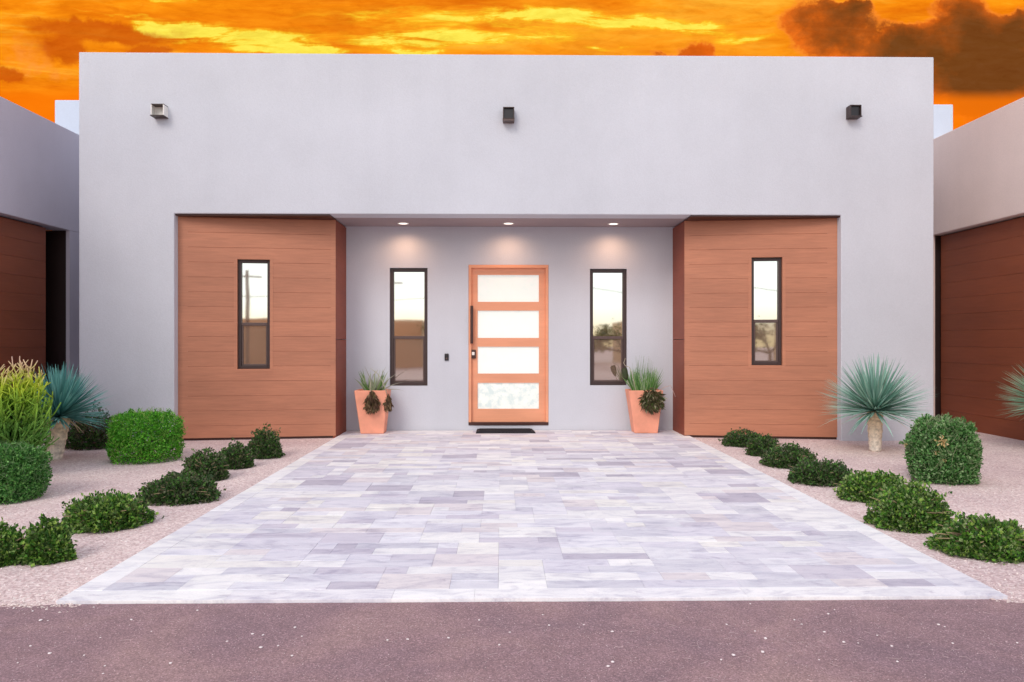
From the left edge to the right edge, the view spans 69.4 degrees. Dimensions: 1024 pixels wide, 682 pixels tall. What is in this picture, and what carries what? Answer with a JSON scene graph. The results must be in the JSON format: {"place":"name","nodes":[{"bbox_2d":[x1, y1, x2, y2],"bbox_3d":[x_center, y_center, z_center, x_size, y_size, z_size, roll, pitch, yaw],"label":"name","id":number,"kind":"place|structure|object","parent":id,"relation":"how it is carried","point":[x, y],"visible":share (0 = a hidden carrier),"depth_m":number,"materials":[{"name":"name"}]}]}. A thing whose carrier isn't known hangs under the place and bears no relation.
{"place":"outdoors","nodes":[
{"label":"outdoors","id":0,"kind":"place"},
{"bbox_2d":[0,96,78,426],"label":"neighbouring house","id":1,"kind":"structure","parent":0,"point":[39,263],"depth_m":11.29,"materials":[{"name":"paint"}]},
{"bbox_2d":[55,52,952,440],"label":"house","id":2,"kind":"structure","parent":0,"point":[253,254],"depth_m":10.54,"materials":[{"name":"paint"}]},
{"bbox_2d":[238,260,269,368],"bbox_3d":[-3.732,-0.386,10.744,0.448,1.573,0.085,0,0,-8],"label":"window","id":3,"kind":"structure","parent":2,"relation":"in","point":[253,275],"depth_m":10.73,"materials":[{"name":"clear glass"}]},
{"bbox_2d":[390,268,427,385],"bbox_3d":[-1.619,-0.222,11.664,0.587,1.842,0.085,0,0,-1],"label":"window","id":4,"kind":"structure","parent":2,"relation":"in","point":[408,286],"depth_m":11.66,"materials":[{"name":"clear glass"}]},
{"bbox_2d":[469,265,547,424],"bbox_3d":[-0.055,0.064,11.643,1.252,2.514,0.175,0,0,-1],"label":"door","id":5,"kind":"structure","parent":2,"relation":"in","point":[508,304],"depth_m":11.67,"materials":[{"name":"brown wood"}]},
{"bbox_2d":[590,269,625,384],"bbox_3d":[1.513,-0.219,11.712,0.578,1.829,0.085,0,0,-1],"label":"window","id":6,"kind":"structure","parent":2,"relation":"in","point":[607,286],"depth_m":11.71,"materials":[{"name":"clear glass"}]},
{"bbox_2d":[752,258,780,364],"bbox_3d":[3.717,-0.432,10.853,0.431,1.569,0.085,0,0,7],"label":"window","id":7,"kind":"structure","parent":2,"relation":"in","point":[766,272],"depth_m":10.85,"materials":[{"name":"clear glass"}]},
{"bbox_2d":[0,599,1023,681],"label":"road","id":8,"kind":"structure","parent":0,"point":[361,660],"depth_m":3.48,"materials":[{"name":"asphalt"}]},
{"bbox_2d":[0,598,1023,612],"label":"spilled gravel","id":9,"kind":"structure","parent":8,"relation":"on","point":[72,604],"depth_m":3.97,"materials":[{"name":"beige gravel"}]},
{"bbox_2d":[0,428,1023,606],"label":"gravel ground","id":10,"kind":"structure","parent":0,"point":[849,455],"depth_m":6.89,"materials":[{"name":"beige gravel"}]},
{"bbox_2d":[0,517,25,567],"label":"ground shrub","id":11,"kind":"object","parent":10,"relation":"on","point":[11,539],"visible":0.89,"depth_m":4.70,"materials":[{"name":"green plant"}]},
{"bbox_2d":[0,437,53,504],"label":"clipped bush","id":12,"kind":"object","parent":10,"relation":"on","point":[27,474],"visible":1,"depth_m":6.56,"materials":[{"name":"green plant"}]},
{"bbox_2d":[0,356,61,467],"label":"stick bush","id":13,"kind":"object","parent":10,"relation":"on","point":[20,400],"visible":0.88,"depth_m":7.58,"materials":[{"name":"green plant"}]},
{"bbox_2d":[14,513,78,567],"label":"ground shrub","id":14,"kind":"object","parent":10,"relation":"on","point":[51,542],"visible":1,"depth_m":4.74,"materials":[{"name":"green plant"}]},
{"bbox_2d":[33,362,112,459],"bbox_3d":[-5.424,0.836,8.870,1.221,1.187,1.279,0,0,-1],"label":"yucca","id":15,"kind":"object","parent":10,"relation":"on","point":[68,393],"visible":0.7,"depth_m":8.79,"materials":[{"name":"green plant"}]},
{"bbox_2d":[65,400,120,450],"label":"shrub","id":16,"kind":"object","parent":10,"relation":"on","point":[92,438],"visible":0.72,"depth_m":9.72,"materials":[{"name":"green plant"}]},
{"bbox_2d":[58,486,163,533],"bbox_3d":[-3.132,1.288,5.683,0.692,0.310,0.637,0,0,16],"label":"ground shrub","id":17,"kind":"object","parent":10,"relation":"on","point":[97,512],"visible":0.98,"depth_m":5.57,"materials":[{"name":"green plant"}]},
{"bbox_2d":[104,407,187,464],"bbox_3d":[-4.353,1.112,8.819,0.914,0.666,0.872,0,0,-1],"label":"clipped bush","id":18,"kind":"object","parent":10,"relation":"on","point":[163,440],"visible":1,"depth_m":8.61,"materials":[{"name":"green plant"}]},
{"bbox_2d":[137,467,226,506],"bbox_3d":[-2.970,1.291,6.632,0.793,0.309,0.609,0,0,-1],"label":"ground shrub","id":19,"kind":"object","parent":10,"relation":"on","point":[172,488],"visible":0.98,"depth_m":6.49,"materials":[{"name":"green plant"}]},
{"bbox_2d":[181,447,230,480],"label":"ground shrub","id":20,"kind":"object","parent":10,"relation":"on","point":[212,463],"visible":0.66,"depth_m":7.53,"materials":[{"name":"green plant"}]},
{"bbox_2d":[221,437,255,469],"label":"ground shrub","id":21,"kind":"object","parent":10,"relation":"on","point":[238,456],"visible":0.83,"depth_m":8.24,"materials":[{"name":"green plant"}]},
{"bbox_2d":[246,423,285,458],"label":"ground shrub","id":22,"kind":"object","parent":10,"relation":"on","point":[262,444],"visible":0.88,"depth_m":8.96,"materials":[{"name":"green plant"}]},
{"bbox_2d":[718,427,759,447],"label":"ground shrub","id":23,"kind":"object","parent":10,"relation":"on","point":[739,438],"visible":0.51,"depth_m":9.97,"materials":[{"name":"green plant"}]},
{"bbox_2d":[742,433,782,456],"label":"ground shrub","id":24,"kind":"object","parent":10,"relation":"on","point":[755,445],"visible":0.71,"depth_m":9.15,"materials":[{"name":"green plant"}]},
{"bbox_2d":[759,441,817,468],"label":"ground shrub","id":25,"kind":"object","parent":10,"relation":"on","point":[782,457],"visible":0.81,"depth_m":8.31,"materials":[{"name":"green plant"}]},
{"bbox_2d":[787,457,854,486],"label":"ground shrub","id":26,"kind":"object","parent":10,"relation":"on","point":[826,472],"visible":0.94,"depth_m":7.31,"materials":[{"name":"green plant"}]},
{"bbox_2d":[833,468,906,503],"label":"ground shrub","id":27,"kind":"object","parent":10,"relation":"on","point":[856,486],"visible":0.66,"depth_m":6.58,"materials":[{"name":"green plant"}]},
{"bbox_2d":[817,352,935,451],"bbox_3d":[4.676,0.783,9.545,1.408,1.275,1.392,0,0,-1],"label":"yucca","id":28,"kind":"object","parent":10,"relation":"on","point":[874,396],"visible":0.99,"depth_m":9.41,"materials":[{"name":"green plant"}]},
{"bbox_2d":[863,476,960,533],"bbox_3d":[3.058,1.244,5.698,0.630,0.409,0.621,0,0,-40],"label":"ground shrub","id":29,"kind":"object","parent":10,"relation":"on","point":[909,507],"visible":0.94,"depth_m":5.56,"materials":[{"name":"green plant"}]},
{"bbox_2d":[899,412,983,485],"bbox_3d":[4.349,1.083,7.515,0.787,0.736,0.706,0,0,-1],"label":"clipped bush","id":30,"kind":"object","parent":10,"relation":"on","point":[946,449],"visible":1,"depth_m":7.32,"materials":[{"name":"green plant"}]},
{"bbox_2d":[923,511,1023,564],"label":"ground shrub","id":31,"kind":"object","parent":10,"relation":"on","point":[992,538],"visible":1,"depth_m":4.86,"materials":[{"name":"green plant"}]},
{"bbox_2d":[933,97,1023,440],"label":"neighbouring house","id":32,"kind":"structure","parent":10,"relation":"on","point":[978,260],"depth_m":11.41,"materials":[{"name":"white paint"}]},
{"bbox_2d":[995,363,1023,419],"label":"yucca","id":33,"kind":"object","parent":10,"relation":"on","point":[1019,407],"visible":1,"depth_m":9.74,"materials":[{"name":"green plant"}]},
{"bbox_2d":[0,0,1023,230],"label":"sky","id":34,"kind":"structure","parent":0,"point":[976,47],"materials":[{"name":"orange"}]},
{"bbox_2d":[56,430,1007,603],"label":"driveway","id":35,"kind":"structure","parent":0,"point":[474,516],"depth_m":5.30,"materials":[{"name":"stone"}]},
{"bbox_2d":[354,367,402,433],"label":"potted plant","id":36,"kind":"object","parent":35,"relation":"on","point":[374,405],"visible":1,"depth_m":11.12,"materials":[{"name":"green plant"}]},
{"bbox_2d":[476,428,534,432],"bbox_3d":[-0.097,1.379,11.380,0.909,0.036,0.380,0,0,-1],"label":"doormat","id":37,"kind":"object","parent":35,"relation":"on","point":[504,430],"visible":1,"depth_m":11.27,"materials":[{"name":"rubber"}]},
{"bbox_2d":[620,355,675,432],"bbox_3d":[2.066,0.804,11.262,0.845,1.184,0.586,0,0,-1],"label":"potted plant","id":38,"kind":"object","parent":35,"relation":"on","point":[645,402],"visible":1,"depth_m":11.19,"materials":[{"name":"green plant"}]}
]}

